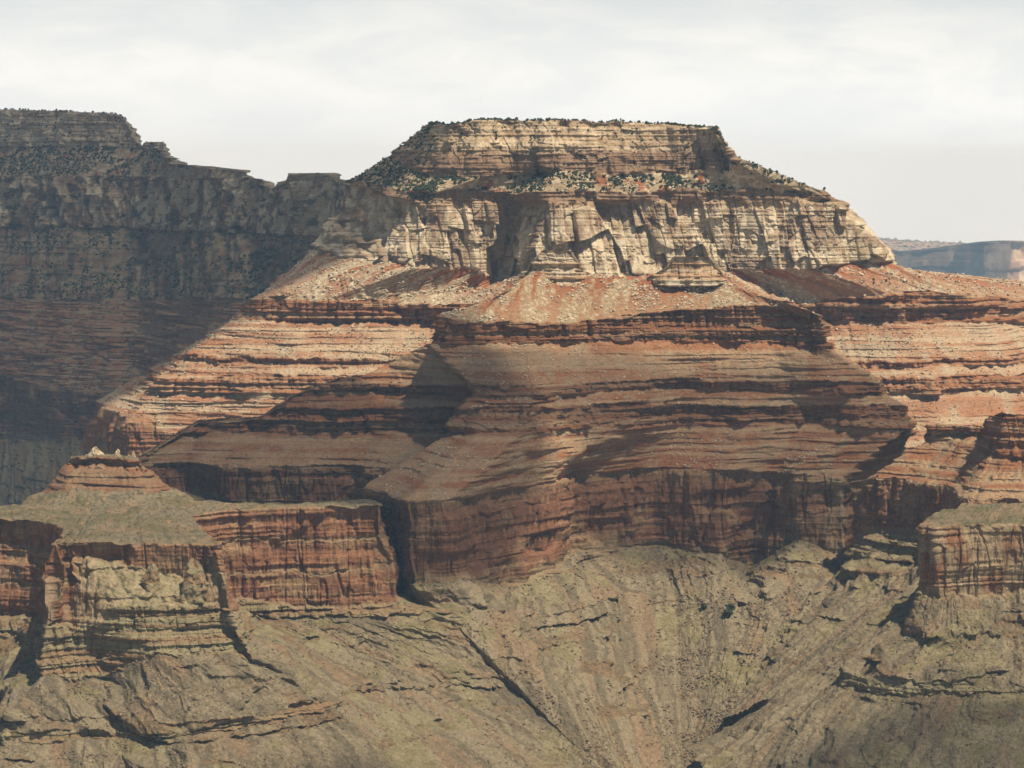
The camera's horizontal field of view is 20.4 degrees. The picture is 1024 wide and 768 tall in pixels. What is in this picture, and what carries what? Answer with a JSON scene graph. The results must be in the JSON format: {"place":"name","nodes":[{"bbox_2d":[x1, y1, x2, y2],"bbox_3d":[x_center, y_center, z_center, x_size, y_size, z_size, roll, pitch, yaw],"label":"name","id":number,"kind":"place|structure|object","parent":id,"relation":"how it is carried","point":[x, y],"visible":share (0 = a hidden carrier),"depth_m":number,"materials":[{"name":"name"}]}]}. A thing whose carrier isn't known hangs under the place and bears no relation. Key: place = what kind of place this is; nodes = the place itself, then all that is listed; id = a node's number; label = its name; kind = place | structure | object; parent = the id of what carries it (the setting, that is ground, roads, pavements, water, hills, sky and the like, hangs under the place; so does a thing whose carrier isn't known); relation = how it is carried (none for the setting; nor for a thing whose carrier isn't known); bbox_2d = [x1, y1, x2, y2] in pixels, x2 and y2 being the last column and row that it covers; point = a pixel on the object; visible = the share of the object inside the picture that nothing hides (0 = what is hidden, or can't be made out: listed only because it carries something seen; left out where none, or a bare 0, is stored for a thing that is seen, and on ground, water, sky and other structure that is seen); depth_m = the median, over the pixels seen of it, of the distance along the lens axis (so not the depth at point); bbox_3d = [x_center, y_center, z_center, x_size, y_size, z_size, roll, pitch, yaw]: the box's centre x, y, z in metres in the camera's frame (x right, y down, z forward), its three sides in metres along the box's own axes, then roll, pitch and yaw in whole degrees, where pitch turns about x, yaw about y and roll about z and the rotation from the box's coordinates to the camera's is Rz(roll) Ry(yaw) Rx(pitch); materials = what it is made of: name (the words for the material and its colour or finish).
{"place":"outdoors","nodes":[
{"label":"outdoors","id":0,"kind":"place"},
{"bbox_2d":[21,454,195,508],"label":"stepped knob hill","id":1,"kind":"structure","parent":0,"point":[80,488],"depth_m":5271.03,"materials":[{"name":"brown stone"}]},
{"bbox_2d":[87,446,104,455],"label":"rock pinnacle","id":2,"kind":"object","parent":1,"relation":"on","point":[95,451],"visible":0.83,"depth_m":5353.16,"materials":[{"name":"beige stone"}]},
{"bbox_2d":[113,449,120,456],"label":"rock pinnacle","id":3,"kind":"object","parent":1,"relation":"on","point":[117,452],"visible":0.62,"depth_m":5366.43,"materials":[{"name":"beige stone"}]},
{"bbox_2d":[0,109,349,505],"bbox_3d":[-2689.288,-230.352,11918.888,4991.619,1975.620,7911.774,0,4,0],"label":"mesa mountain","id":4,"kind":"structure","parent":0,"point":[174,195],"depth_m":12941.07,"materials":[{"name":"grey stone"}]},
{"bbox_2d":[0,108,812,492],"bbox_3d":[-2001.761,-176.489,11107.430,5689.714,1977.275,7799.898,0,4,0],"label":"tree cover","id":5,"kind":"object","parent":4,"relation":"on","point":[430,186],"visible":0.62,"depth_m":11824.98,"materials":[{"name":"green plant"}]},
{"bbox_2d":[0,249,1023,767],"bbox_3d":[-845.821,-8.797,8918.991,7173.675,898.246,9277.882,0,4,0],"label":"scrub","id":6,"kind":"object","parent":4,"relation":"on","point":[434,401],"visible":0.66,"depth_m":7146.82,"materials":[{"name":"green plant"}]},
{"bbox_2d":[0,498,599,767],"bbox_3d":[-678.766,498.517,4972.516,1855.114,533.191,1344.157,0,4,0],"label":"cliff","id":7,"kind":"structure","parent":0,"point":[325,564],"depth_m":4733.06,"materials":[{"name":"brown stone"}]},
{"bbox_2d":[140,562,160,593],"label":"rock tower","id":8,"kind":"structure","parent":7,"relation":"on","point":[150,579],"depth_m":4619.76,"materials":[{"name":"beige stone"}]},
{"bbox_2d":[179,558,208,604],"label":"rock tower","id":9,"kind":"structure","parent":7,"relation":"on","point":[195,587],"depth_m":4610.78,"materials":[{"name":"beige stone"}]},
{"bbox_2d":[138,344,470,504],"bbox_3d":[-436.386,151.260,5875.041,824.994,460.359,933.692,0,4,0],"label":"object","id":10,"kind":"structure","parent":0,"point":[241,478],"depth_m":5933.83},
{"bbox_2d":[0,0,1023,242],"label":"sky","id":11,"kind":"structure","parent":0,"point":[909,114],"materials":[{"name":"white"}]},
{"bbox_2d":[80,119,1023,457],"bbox_3d":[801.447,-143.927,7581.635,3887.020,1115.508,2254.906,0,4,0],"label":"table mountain","id":12,"kind":"structure","parent":0,"point":[794,235],"depth_m":7210.36,"materials":[{"name":"beige stone"}]},
{"bbox_2d":[110,161,1023,498],"bbox_3d":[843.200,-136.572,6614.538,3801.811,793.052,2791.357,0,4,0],"label":"rubble","id":13,"kind":"object","parent":12,"relation":"on","point":[690,303],"visible":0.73,"depth_m":6933.55,"materials":[{"name":"beige stone"}]},
{"bbox_2d":[362,271,918,767],"bbox_3d":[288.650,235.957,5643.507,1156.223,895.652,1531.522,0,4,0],"label":"red butte","id":14,"kind":"object","parent":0,"point":[530,517],"visible":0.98,"depth_m":5738.32,"materials":[{"name":"brown stone"}]},
{"bbox_2d":[519,250,593,285],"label":"rock crag","id":15,"kind":"structure","parent":14,"relation":"on","point":[560,267],"depth_m":6004.10,"materials":[{"name":"beige stone"}]},
{"bbox_2d":[646,256,726,286],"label":"rock crag","id":16,"kind":"structure","parent":14,"relation":"on","point":[677,271],"depth_m":6004.35,"materials":[{"name":"beige stone"}]},
{"bbox_2d":[701,603,706,609],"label":"juniper tree","id":17,"kind":"object","parent":14,"relation":"on","point":[703,605],"visible":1,"depth_m":5636.28,"materials":[{"name":"green plant"}]},
{"bbox_2d":[723,603,735,616],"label":"juniper tree","id":18,"kind":"object","parent":14,"relation":"on","point":[729,607],"visible":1,"depth_m":5593.87,"materials":[{"name":"green plant"}]},
{"bbox_2d":[686,700,769,767],"bbox_3d":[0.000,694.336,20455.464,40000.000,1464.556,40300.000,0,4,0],"label":"canyon ground","id":19,"kind":"structure","parent":0,"point":[693,764],"depth_m":7257.26,"materials":[{"name":"brown stone"}]},
{"bbox_2d":[684,502,1023,767],"bbox_3d":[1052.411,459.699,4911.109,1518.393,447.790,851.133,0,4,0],"label":"headland cliff terrain","id":20,"kind":"structure","parent":0,"point":[976,557],"depth_m":4823.31,"materials":[{"name":"brown stone"}]},
{"bbox_2d":[722,412,1023,721],"bbox_3d":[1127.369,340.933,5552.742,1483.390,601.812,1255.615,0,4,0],"label":"side canyon terrain","id":21,"kind":"structure","parent":0,"point":[898,500],"depth_m":5471.27,"materials":[{"name":"brown stone"}]},
{"bbox_2d":[0,356,1023,767],"bbox_3d":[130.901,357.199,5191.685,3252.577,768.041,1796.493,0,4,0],"label":"shrubs","id":22,"kind":"object","parent":21,"relation":"on","point":[684,738],"visible":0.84,"depth_m":5139.48,"materials":[{"name":"green plant"}]},
{"bbox_2d":[877,237,963,250],"bbox_3d":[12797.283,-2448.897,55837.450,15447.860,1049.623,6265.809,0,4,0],"label":"distant range hill","id":23,"kind":"structure","parent":0,"point":[900,245],"depth_m":54830.86,"materials":[{"name":"grey stone"}]},
{"bbox_2d":[891,240,1023,280],"bbox_3d":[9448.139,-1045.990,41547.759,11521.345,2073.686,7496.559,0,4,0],"label":"plateau hill","id":24,"kind":"structure","parent":0,"point":[1000,259],"depth_m":41836.48,"materials":[{"name":"stone"}]}
]}

